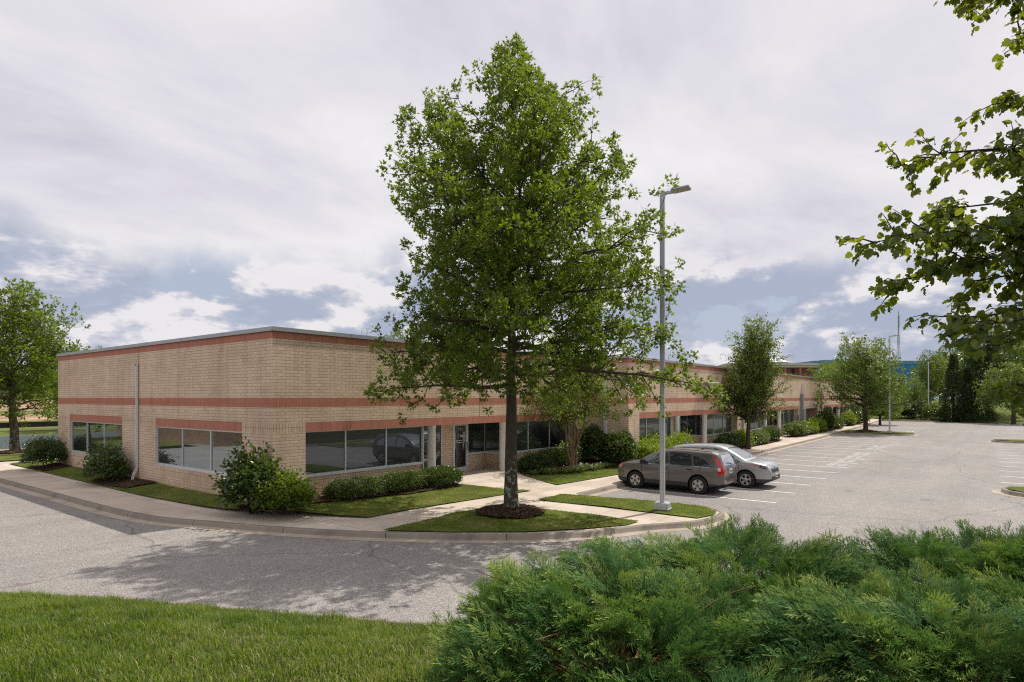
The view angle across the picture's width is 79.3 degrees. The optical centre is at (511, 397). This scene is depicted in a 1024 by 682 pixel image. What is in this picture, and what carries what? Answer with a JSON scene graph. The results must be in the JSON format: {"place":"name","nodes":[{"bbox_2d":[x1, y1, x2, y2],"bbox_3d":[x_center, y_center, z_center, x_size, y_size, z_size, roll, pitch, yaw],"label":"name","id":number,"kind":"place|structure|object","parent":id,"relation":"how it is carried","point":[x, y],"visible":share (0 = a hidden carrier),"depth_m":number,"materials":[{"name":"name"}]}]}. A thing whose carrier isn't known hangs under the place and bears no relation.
{"place":"outdoors","nodes":[
{"label":"outdoors","id":0,"kind":"place"},
{"bbox_2d":[0,452,23,460],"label":"lawn","id":1,"kind":"structure","parent":0,"point":[7,456],"depth_m":36.78,"materials":[{"name":"plant"}]},
{"bbox_2d":[0,277,90,452],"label":"oak tree","id":2,"kind":"object","parent":1,"relation":"on","point":[44,358],"visible":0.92,"depth_m":39.00,"materials":[{"name":"green plant"}]},
{"bbox_2d":[0,434,57,448],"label":"pond water","id":3,"kind":"structure","parent":0,"point":[4,442],"depth_m":66.96,"materials":[{"name":"grey liquid"}]},
{"bbox_2d":[10,460,249,508],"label":"lawn","id":4,"kind":"structure","parent":0,"point":[197,498],"depth_m":22.49,"materials":[{"name":"plant"}]},
{"bbox_2d":[28,462,70,469],"bbox_3d":[-22.873,3.354,30.715,3.432,0.260,1.426,0,0,38],"label":"mulch bed","id":5,"kind":"object","parent":4,"relation":"on","point":[51,466],"visible":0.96,"depth_m":30.30,"materials":[{"name":"brown soil"}]},
{"bbox_2d":[14,435,70,465],"bbox_3d":[-22.921,2.639,30.417,2.509,1.784,3.033,0,0,-35],"label":"azalea bush","id":6,"kind":"object","parent":5,"relation":"on","point":[35,449],"visible":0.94,"depth_m":29.93,"materials":[{"name":"green plant"}]},
{"bbox_2d":[91,474,155,487],"bbox_3d":[-15.894,3.350,25.003,4.600,0.240,1.073,0,0,38],"label":"mulch bed","id":7,"kind":"object","parent":4,"relation":"on","point":[125,482],"visible":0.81,"depth_m":24.71,"materials":[{"name":"brown soil"}]},
{"bbox_2d":[73,435,131,482],"bbox_3d":[-16.905,2.544,25.523,3.313,2.015,2.155,0,0,38],"label":"azalea bush","id":8,"kind":"object","parent":7,"relation":"on","point":[110,463],"visible":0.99,"depth_m":25.01,"materials":[{"name":"green plant"}]},
{"bbox_2d":[237,503,292,510],"bbox_3d":[-7.498,3.317,19.071,2.217,0.201,1.139,0,0,5],"label":"mulch bed","id":9,"kind":"object","parent":4,"relation":"on","point":[243,507],"visible":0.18,"depth_m":18.76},
{"bbox_2d":[208,436,292,513],"bbox_3d":[-8.067,2.340,18.765,2.791,2.381,2.320,0,0,3],"label":"viburnum bush","id":10,"kind":"object","parent":9,"relation":"on","point":[237,482],"visible":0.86,"depth_m":18.28,"materials":[{"name":"green plant"}]},
{"bbox_2d":[249,465,319,515],"bbox_3d":[-6.707,2.760,18.373,2.130,1.481,2.088,0,0,38],"label":"viburnum bush","id":11,"kind":"object","parent":9,"relation":"on","point":[294,491],"visible":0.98,"depth_m":17.89,"materials":[{"name":"green plant"}]},
{"bbox_2d":[294,484,532,516],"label":"lawn","id":12,"kind":"structure","parent":0,"point":[331,504],"depth_m":20.39,"materials":[{"name":"plant"}]},
{"bbox_2d":[284,482,461,503],"bbox_3d":[-4.568,3.298,21.598,1.494,0.163,7.336,0,0,38],"label":"mulch bed","id":13,"kind":"object","parent":12,"relation":"on","point":[390,492],"visible":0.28,"depth_m":21.79,"materials":[{"name":"brown soil"}]},
{"bbox_2d":[320,475,385,498],"bbox_3d":[-5.298,3.049,20.791,1.401,0.854,2.256,0,0,38],"label":"clipped hedge","id":14,"kind":"object","parent":13,"relation":"on","point":[361,486],"visible":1,"depth_m":20.36,"materials":[{"name":"green plant"}]},
{"bbox_2d":[376,469,428,492],"bbox_3d":[-4.062,3.042,22.318,1.370,0.858,2.244,0,0,38],"label":"clipped hedge","id":15,"kind":"object","parent":13,"relation":"on","point":[403,479],"visible":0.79,"depth_m":22.03,"materials":[{"name":"green plant"}]},
{"bbox_2d":[415,464,464,485],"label":"yew bush","id":16,"kind":"object","parent":13,"relation":"on","point":[449,474],"visible":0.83,"depth_m":23.28,"materials":[{"name":"green plant"}]},
{"bbox_2d":[0,419,878,533],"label":"sidewalk","id":17,"kind":"structure","parent":0,"point":[149,505],"depth_m":20.34,"materials":[{"name":"concrete"}]},
{"bbox_2d":[718,312,802,448],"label":"hornbeam tree","id":18,"kind":"object","parent":17,"relation":"on","point":[753,386],"visible":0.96,"depth_m":42.31,"materials":[{"name":"green plant"}]},
{"bbox_2d":[0,606,919,681],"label":"grass berm","id":19,"kind":"object","parent":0,"point":[379,666],"depth_m":6.58,"materials":[{"name":"plant"}]},
{"bbox_2d":[0,588,576,681],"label":"bank grass","id":20,"kind":"structure","parent":19,"relation":"on","point":[210,624],"depth_m":7.17,"materials":[{"name":"green plant"}]},
{"bbox_2d":[418,534,782,681],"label":"juniper bush","id":21,"kind":"object","parent":19,"relation":"on","point":[492,639],"visible":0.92,"depth_m":5.25,"materials":[{"name":"green plant"}]},
{"bbox_2d":[552,641,841,681],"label":"juniper bush","id":22,"kind":"object","parent":19,"relation":"on","point":[777,675],"visible":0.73,"depth_m":4.68,"materials":[{"name":"green plant"}]},
{"bbox_2d":[594,509,901,672],"bbox_3d":[2.845,2.371,7.462,4.040,1.785,2.917,0,0,0],"label":"juniper bush","id":23,"kind":"object","parent":19,"relation":"on","point":[818,559],"visible":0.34,"depth_m":7.30,"materials":[{"name":"green plant"}]},
{"bbox_2d":[697,556,1023,681],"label":"juniper bush","id":24,"kind":"object","parent":19,"relation":"on","point":[879,620],"visible":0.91,"depth_m":4.83,"materials":[{"name":"green plant"}]},
{"bbox_2d":[819,518,1023,592],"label":"juniper bush","id":25,"kind":"object","parent":19,"relation":"on","point":[994,550],"visible":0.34,"depth_m":7.83,"materials":[{"name":"green plant"}]},
{"bbox_2d":[835,0,1023,425],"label":"tulip tree","id":26,"kind":"object","parent":19,"relation":"on","point":[1008,228],"visible":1,"depth_m":4.79,"materials":[{"name":"green plant"}]},
{"bbox_2d":[911,561,1023,680],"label":"juniper bush","id":27,"kind":"object","parent":19,"relation":"on","point":[1013,590],"visible":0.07,"depth_m":5.99,"materials":[{"name":"green plant"}]},
{"bbox_2d":[383,508,637,531],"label":"lawn","id":28,"kind":"structure","parent":0,"point":[485,520],"depth_m":17.39,"materials":[{"name":"plant"}]},
{"bbox_2d":[475,503,545,517],"bbox_3d":[0.010,3.367,18.898,2.150,0.209,2.142,0,0,38],"label":"mulch bed","id":29,"kind":"object","parent":28,"relation":"on","point":[524,510],"visible":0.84,"depth_m":18.44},
{"bbox_2d":[363,32,728,508],"bbox_3d":[0.494,-3.738,18.990,10.026,14.578,11.097,0,0,-7],"label":"oak tree","id":30,"kind":"object","parent":28,"relation":"on","point":[517,228],"visible":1,"depth_m":16.99,"materials":[{"name":"green plant"}]},
{"bbox_2d":[0,421,1023,622],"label":"parking lot","id":31,"kind":"structure","parent":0,"point":[940,474],"depth_m":16.34,"materials":[{"name":"grey asphalt"}]},
{"bbox_2d":[130,600,464,627],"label":"kerb","id":32,"kind":"structure","parent":31,"relation":"on","point":[392,621],"depth_m":9.83,"materials":[{"name":"concrete"}]},
{"bbox_2d":[0,419,881,542],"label":"kerb","id":33,"kind":"structure","parent":31,"relation":"on","point":[131,516],"depth_m":17.12,"materials":[{"name":"concrete"}]},
{"bbox_2d":[56,326,869,511],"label":"office building","id":34,"kind":"structure","parent":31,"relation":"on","point":[184,412],"depth_m":23.59,"materials":[{"name":"beige brick"}]},
{"bbox_2d":[70,421,121,455],"bbox_3d":[-19.049,1.880,28.235,6.330,1.540,0.080,0,0,38],"label":"window","id":35,"kind":"structure","parent":34,"relation":"in","point":[82,432],"depth_m":28.52,"materials":[{"name":"glass"}]},
{"bbox_2d":[156,426,241,475],"bbox_3d":[-11.391,1.880,22.274,6.520,1.540,0.080,0,0,38],"label":"window","id":36,"kind":"structure","parent":34,"relation":"in","point":[198,450],"depth_m":22.30,"materials":[{"name":"glass"}]},
{"bbox_2d":[306,426,422,477],"bbox_3d":[-5.306,1.880,22.505,0.080,1.540,5.600,0,0,38],"label":"window","id":37,"kind":"structure","parent":34,"relation":"in","point":[336,451],"depth_m":22.35,"materials":[{"name":"glass"}]},
{"bbox_2d":[422,425,441,468],"bbox_3d":[-3.792,2.235,26.322,0.080,2.250,2.284,0,0,38],"label":"window","id":38,"kind":"structure","parent":34,"relation":"in","point":[438,427],"depth_m":26.99,"materials":[{"name":"glass"}]},
{"bbox_2d":[452,424,467,470],"bbox_3d":[-2.342,2.245,28.137,0.138,2.230,0.998,0,0,38],"label":"door","id":39,"kind":"structure","parent":34,"relation":"in","point":[459,431],"depth_m":28.17,"materials":[{"name":"glass"}]},
{"bbox_2d":[468,423,485,454],"bbox_3d":[-1.663,1.880,29.056,0.080,1.540,1.286,0,0,38],"label":"window","id":40,"kind":"structure","parent":34,"relation":"in","point":[476,432],"depth_m":29.07,"materials":[{"name":"glass"}]},
{"bbox_2d":[485,422,498,453],"bbox_3d":[-0.868,1.880,29.207,1.150,1.540,0.070,0,0,38],"label":"window","id":41,"kind":"structure","parent":34,"relation":"in","point":[492,429],"depth_m":29.28,"materials":[{"name":"glass"}]},
{"bbox_2d":[517,419,568,452],"bbox_3d":[1.362,1.880,31.071,0.080,1.540,5.610,0,0,38],"label":"window","id":42,"kind":"structure","parent":34,"relation":"in","point":[533,436],"depth_m":31.06,"materials":[{"name":"glass"}]},
{"bbox_2d":[639,416,670,442],"bbox_3d":[8.150,1.880,35.722,0.080,1.540,5.110,0,0,38],"label":"window","id":43,"kind":"structure","parent":34,"relation":"in","point":[647,426],"depth_m":35.63,"materials":[{"name":"glass"}]},
{"bbox_2d":[680,415,687,435],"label":"window","id":44,"kind":"structure","parent":34,"relation":"in","point":[683,419],"depth_m":42.35,"materials":[{"name":"glass"}]},
{"bbox_2d":[688,415,701,436],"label":"window","id":45,"kind":"structure","parent":34,"relation":"in","point":[694,421],"depth_m":42.38,"materials":[{"name":"glass"}]},
{"bbox_2d":[707,413,731,435],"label":"window","id":46,"kind":"structure","parent":34,"relation":"in","point":[716,423],"depth_m":44.33,"materials":[{"name":"glass"}]},
{"bbox_2d":[750,411,761,429],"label":"window","id":47,"kind":"structure","parent":34,"relation":"in","point":[754,425],"depth_m":51.49,"materials":[{"name":"glass"}]},
{"bbox_2d":[767,411,776,426],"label":"window","id":48,"kind":"structure","parent":34,"relation":"in","point":[774,422],"depth_m":56.88,"materials":[{"name":"glass"}]},
{"bbox_2d":[781,409,793,425],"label":"window","id":49,"kind":"structure","parent":34,"relation":"in","point":[788,416],"depth_m":59.25,"materials":[{"name":"glass"}]},
{"bbox_2d":[618,446,736,493],"bbox_3d":[6.612,2.768,25.090,4.564,1.864,2.261,0,0,38],"label":"parked car","id":50,"kind":"object","parent":31,"relation":"on","point":[696,470],"visible":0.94,"depth_m":24.03,"materials":[{"name":"grey paint"}]},
{"bbox_2d":[672,441,779,487],"bbox_3d":[9.062,2.820,26.756,4.613,1.760,2.301,0,0,38],"label":"parked car","id":51,"kind":"object","parent":31,"relation":"on","point":[752,470],"visible":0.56,"depth_m":25.36,"materials":[{"name":"silver metal"}]},
{"bbox_2d":[839,432,918,435],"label":"kerb","id":52,"kind":"structure","parent":31,"relation":"on","point":[913,434],"depth_m":61.16,"materials":[{"name":"concrete"}]},
{"bbox_2d":[986,440,1023,443],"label":"kerb","id":53,"kind":"structure","parent":31,"relation":"on","point":[1007,441],"depth_m":50.65,"materials":[{"name":"concrete"}]},
{"bbox_2d":[991,487,1023,497],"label":"kerb","id":54,"kind":"structure","parent":31,"relation":"on","point":[1004,491],"depth_m":23.54,"materials":[{"name":"concrete"}]},
{"bbox_2d":[0,393,1023,435],"bbox_3d":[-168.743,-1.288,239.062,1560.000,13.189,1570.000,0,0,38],"label":"ground","id":55,"kind":"structure","parent":0,"point":[1004,417],"depth_m":98.35,"materials":[{"name":"green plant"}]},
{"bbox_2d":[0,421,57,427],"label":"silt fence","id":56,"kind":"object","parent":55,"relation":"on","point":[38,424],"visible":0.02,"depth_m":88.91,"materials":[{"name":"black fabric"}]},
{"bbox_2d":[39,345,102,418],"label":"tree","id":57,"kind":"object","parent":55,"relation":"on","point":[56,411],"visible":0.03,"depth_m":80.34,"materials":[{"name":"green plant"}]},
{"bbox_2d":[384,326,410,338],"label":"maple tree","id":58,"kind":"object","parent":55,"relation":"on","point":[397,333],"visible":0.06,"depth_m":84.43,"materials":[{"name":"green plant"}]},
{"bbox_2d":[759,359,820,376],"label":"brick hall","id":59,"kind":"structure","parent":55,"relation":"on","point":[800,369],"depth_m":235.00,"materials":[{"name":"brick"}]},
{"bbox_2d":[803,361,836,377],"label":"tree","id":60,"kind":"object","parent":55,"relation":"on","point":[826,367],"visible":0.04,"depth_m":150.65,"materials":[{"name":"green plant"}]},
{"bbox_2d":[821,360,864,383],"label":"tree","id":61,"kind":"object","parent":55,"relation":"on","point":[832,365],"visible":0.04,"depth_m":117.76,"materials":[{"name":"green plant"}]},
{"bbox_2d":[799,360,933,400],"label":"glass office","id":62,"kind":"structure","parent":55,"relation":"on","point":[907,365],"depth_m":400.00,"materials":[{"name":"blue"}]},
{"bbox_2d":[896,311,900,360],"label":"radio mast","id":63,"kind":"object","parent":62,"relation":"on","point":[898,339],"visible":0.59,"depth_m":429.82,"materials":[{"name":"grey metal"}]},
{"bbox_2d":[853,367,909,424],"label":"tree","id":64,"kind":"object","parent":55,"relation":"on","point":[882,413],"visible":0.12,"depth_m":83.33,"materials":[{"name":"green plant"}]},
{"bbox_2d":[883,400,917,418],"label":"foundation shrub","id":65,"kind":"object","parent":55,"relation":"on","point":[906,412],"visible":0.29,"depth_m":100.82,"materials":[{"name":"green plant"}]},
{"bbox_2d":[901,379,930,401],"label":"tree","id":66,"kind":"object","parent":55,"relation":"on","point":[918,391],"visible":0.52,"depth_m":105.35,"materials":[{"name":"green plant"}]},
{"bbox_2d":[904,396,932,418],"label":"foundation shrub","id":67,"kind":"object","parent":55,"relation":"on","point":[917,406],"visible":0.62,"depth_m":99.52,"materials":[{"name":"green plant"}]},
{"bbox_2d":[907,349,947,401],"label":"tree","id":68,"kind":"object","parent":55,"relation":"on","point":[933,376],"visible":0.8,"depth_m":127.03,"materials":[{"name":"green plant"}]},
{"bbox_2d":[920,400,944,419],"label":"foundation shrub","id":69,"kind":"object","parent":55,"relation":"on","point":[929,413],"visible":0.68,"depth_m":96.39,"materials":[{"name":"green plant"}]},
{"bbox_2d":[909,356,961,402],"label":"tree","id":70,"kind":"object","parent":55,"relation":"on","point":[941,388],"visible":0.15,"depth_m":149.05,"materials":[{"name":"green plant"}]},
{"bbox_2d":[935,352,973,421],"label":"cypress tree","id":71,"kind":"object","parent":55,"relation":"on","point":[951,367],"visible":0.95,"depth_m":93.54,"materials":[{"name":"green plant"}]},
{"bbox_2d":[955,367,980,417],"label":"cypress tree","id":72,"kind":"object","parent":55,"relation":"on","point":[968,374],"visible":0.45,"depth_m":94.65,"materials":[{"name":"green plant"}]},
{"bbox_2d":[951,379,998,422],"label":"cypress tree","id":73,"kind":"object","parent":55,"relation":"on","point":[967,396],"visible":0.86,"depth_m":91.38,"materials":[{"name":"green plant"}]},
{"bbox_2d":[958,312,1023,412],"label":"maple tree","id":74,"kind":"object","parent":55,"relation":"on","point":[987,347],"visible":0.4,"depth_m":94.82,"materials":[{"name":"green plant"}]},
{"bbox_2d":[972,359,1023,423],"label":"maple tree","id":75,"kind":"object","parent":55,"relation":"on","point":[1004,376],"visible":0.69,"depth_m":86.10,"materials":[{"name":"green plant"}]},
{"bbox_2d":[998,332,1023,378],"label":"tree","id":76,"kind":"object","parent":55,"relation":"on","point":[1021,345],"visible":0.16,"depth_m":131.76,"materials":[{"name":"green plant"}]},
{"bbox_2d":[0,0,1023,398],"label":"sky","id":77,"kind":"structure","parent":0,"point":[170,169],"materials":[{"name":"white"}]},
{"bbox_2d":[523,465,618,483],"bbox_3d":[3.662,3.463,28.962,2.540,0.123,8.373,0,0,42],"label":"lawn","id":78,"kind":"structure","parent":0,"point":[577,477],"depth_m":27.41,"materials":[{"name":"plant"}]},
{"bbox_2d":[517,457,619,472],"bbox_3d":[2.940,3.333,30.141,2.687,0.251,7.481,0,0,38],"label":"mulch bed","id":79,"kind":"object","parent":78,"relation":"on","point":[582,461],"visible":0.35,"depth_m":31.53,"materials":[{"name":"brown soil"}]},
{"bbox_2d":[517,449,555,470],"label":"yew bush","id":80,"kind":"object","parent":79,"relation":"on","point":[528,461],"visible":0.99,"depth_m":28.25,"materials":[{"name":"green plant"}]},
{"bbox_2d":[539,445,569,464],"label":"yew bush","id":81,"kind":"object","parent":79,"relation":"on","point":[560,457],"visible":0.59,"depth_m":29.91,"materials":[{"name":"green plant"}]},
{"bbox_2d":[555,437,590,461],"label":"white edged shrub","id":82,"kind":"object","parent":79,"relation":"on","point":[562,445],"visible":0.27,"depth_m":30.95,"materials":[{"name":"green plant"}]},
{"bbox_2d":[524,353,626,466],"bbox_3d":[2.672,0.422,29.586,4.897,6.192,5.186,0,0,-34],"label":"crape myrtle","id":83,"kind":"object","parent":79,"relation":"on","point":[572,456],"visible":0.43,"depth_m":29.37,"materials":[{"name":"green plant"}]},
{"bbox_2d":[578,423,608,462],"bbox_3d":[4.172,2.410,31.985,2.402,2.202,2.676,0,0,38],"label":"cherry laurel","id":84,"kind":"object","parent":79,"relation":"on","point":[592,436],"visible":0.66,"depth_m":31.26,"materials":[{"name":"green plant"}]},
{"bbox_2d":[599,429,639,464],"bbox_3d":[5.546,2.574,31.622,2.254,2.042,2.371,0,0,38],"label":"cherry laurel","id":85,"kind":"object","parent":79,"relation":"on","point":[622,446],"visible":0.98,"depth_m":31.10,"materials":[{"name":"green plant"}]},
{"bbox_2d":[540,494,716,517],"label":"lawn","id":86,"kind":"structure","parent":0,"point":[648,502],"depth_m":20.27,"materials":[{"name":"plant"}]},
{"bbox_2d":[653,185,690,510],"bbox_3d":[5.012,-1.534,19.318,1.108,10.089,0.500,0,0,28],"label":"lamp post","id":87,"kind":"object","parent":86,"relation":"on","point":[662,504],"visible":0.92,"depth_m":19.40,"materials":[{"name":"beige metal"}]},
{"bbox_2d":[739,437,783,447],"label":"mulch bed","id":88,"kind":"object","parent":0,"point":[770,440],"visible":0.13,"depth_m":47.67,"materials":[{"name":"brown soil"}]},
{"bbox_2d":[710,430,742,447],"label":"foundation shrub","id":89,"kind":"object","parent":88,"relation":"on","point":[729,438],"visible":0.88,"depth_m":41.82,"materials":[{"name":"green plant"}]},
{"bbox_2d":[732,429,756,445],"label":"foundation shrub","id":90,"kind":"object","parent":88,"relation":"on","point":[742,432],"visible":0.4,"depth_m":44.09,"materials":[{"name":"green plant"}]},
{"bbox_2d":[750,429,770,443],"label":"foundation shrub","id":91,"kind":"object","parent":88,"relation":"on","point":[759,435],"visible":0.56,"depth_m":46.66,"materials":[{"name":"green plant"}]},
{"bbox_2d":[762,425,782,438],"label":"foundation shrub","id":92,"kind":"object","parent":88,"relation":"on","point":[774,432],"visible":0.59,"depth_m":49.65,"materials":[{"name":"green plant"}]},
{"bbox_2d":[790,427,839,435],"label":"mulch bed","id":93,"kind":"object","parent":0,"point":[829,428],"visible":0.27,"depth_m":62.80,"materials":[{"name":"brown soil"}]},
{"bbox_2d":[782,419,811,435],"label":"foundation shrub","id":94,"kind":"object","parent":93,"relation":"on","point":[796,427],"visible":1,"depth_m":56.21,"materials":[{"name":"green plant"}]},
{"bbox_2d":[803,419,819,432],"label":"foundation shrub","id":95,"kind":"object","parent":93,"relation":"on","point":[815,427],"visible":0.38,"depth_m":59.74,"materials":[{"name":"green plant"}]},
{"bbox_2d":[809,416,827,431],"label":"foundation shrub","id":96,"kind":"object","parent":93,"relation":"on","point":[822,424],"visible":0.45,"depth_m":62.33,"materials":[{"name":"green plant"}]},
{"bbox_2d":[816,405,839,427],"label":"foundation shrub","id":97,"kind":"object","parent":93,"relation":"on","point":[827,415],"visible":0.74,"depth_m":65.82,"materials":[{"name":"green plant"}]},
{"bbox_2d":[841,430,912,433],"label":"island lawn","id":98,"kind":"structure","parent":0,"point":[893,432],"depth_m":62.54,"materials":[{"name":"plant"}]},
{"bbox_2d":[812,331,918,429],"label":"oak tree","id":99,"kind":"object","parent":98,"relation":"on","point":[873,377],"visible":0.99,"depth_m":63.85,"materials":[{"name":"green plant"}]},
{"bbox_2d":[887,335,898,432],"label":"lamp post","id":100,"kind":"object","parent":98,"relation":"on","point":[889,431],"visible":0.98,"depth_m":62.55,"materials":[{"name":"beige metal"}]},
{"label":"mulch bed","id":101,"kind":"structure","parent":0,"visible":0},
{"bbox_2d":[840,410,857,425],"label":"foundation shrub","id":102,"kind":"object","parent":101,"relation":"on","point":[848,416],"visible":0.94,"depth_m":77.55,"materials":[{"name":"green plant"}]},
{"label":"mulch bed","id":103,"kind":"structure","parent":0,"visible":0},
{"bbox_2d":[636,434,659,457],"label":"lime shrub","id":104,"kind":"object","parent":103,"relation":"on","point":[646,448],"visible":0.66,"depth_m":32.68,"materials":[{"name":"green plant"}]},
{"bbox_2d":[648,432,674,450],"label":"lime shrub","id":105,"kind":"object","parent":103,"relation":"on","point":[668,444],"visible":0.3,"depth_m":34.30,"materials":[{"name":"green plant"}]},
{"bbox_2d":[665,431,686,445],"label":"lime shrub","id":106,"kind":"object","parent":103,"relation":"on","point":[678,442],"visible":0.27,"depth_m":35.57,"materials":[{"name":"green plant"}]},
{"bbox_2d":[674,427,695,443],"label":"lime shrub","id":107,"kind":"object","parent":103,"relation":"on","point":[687,436],"visible":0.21,"depth_m":36.79,"materials":[{"name":"green plant"}]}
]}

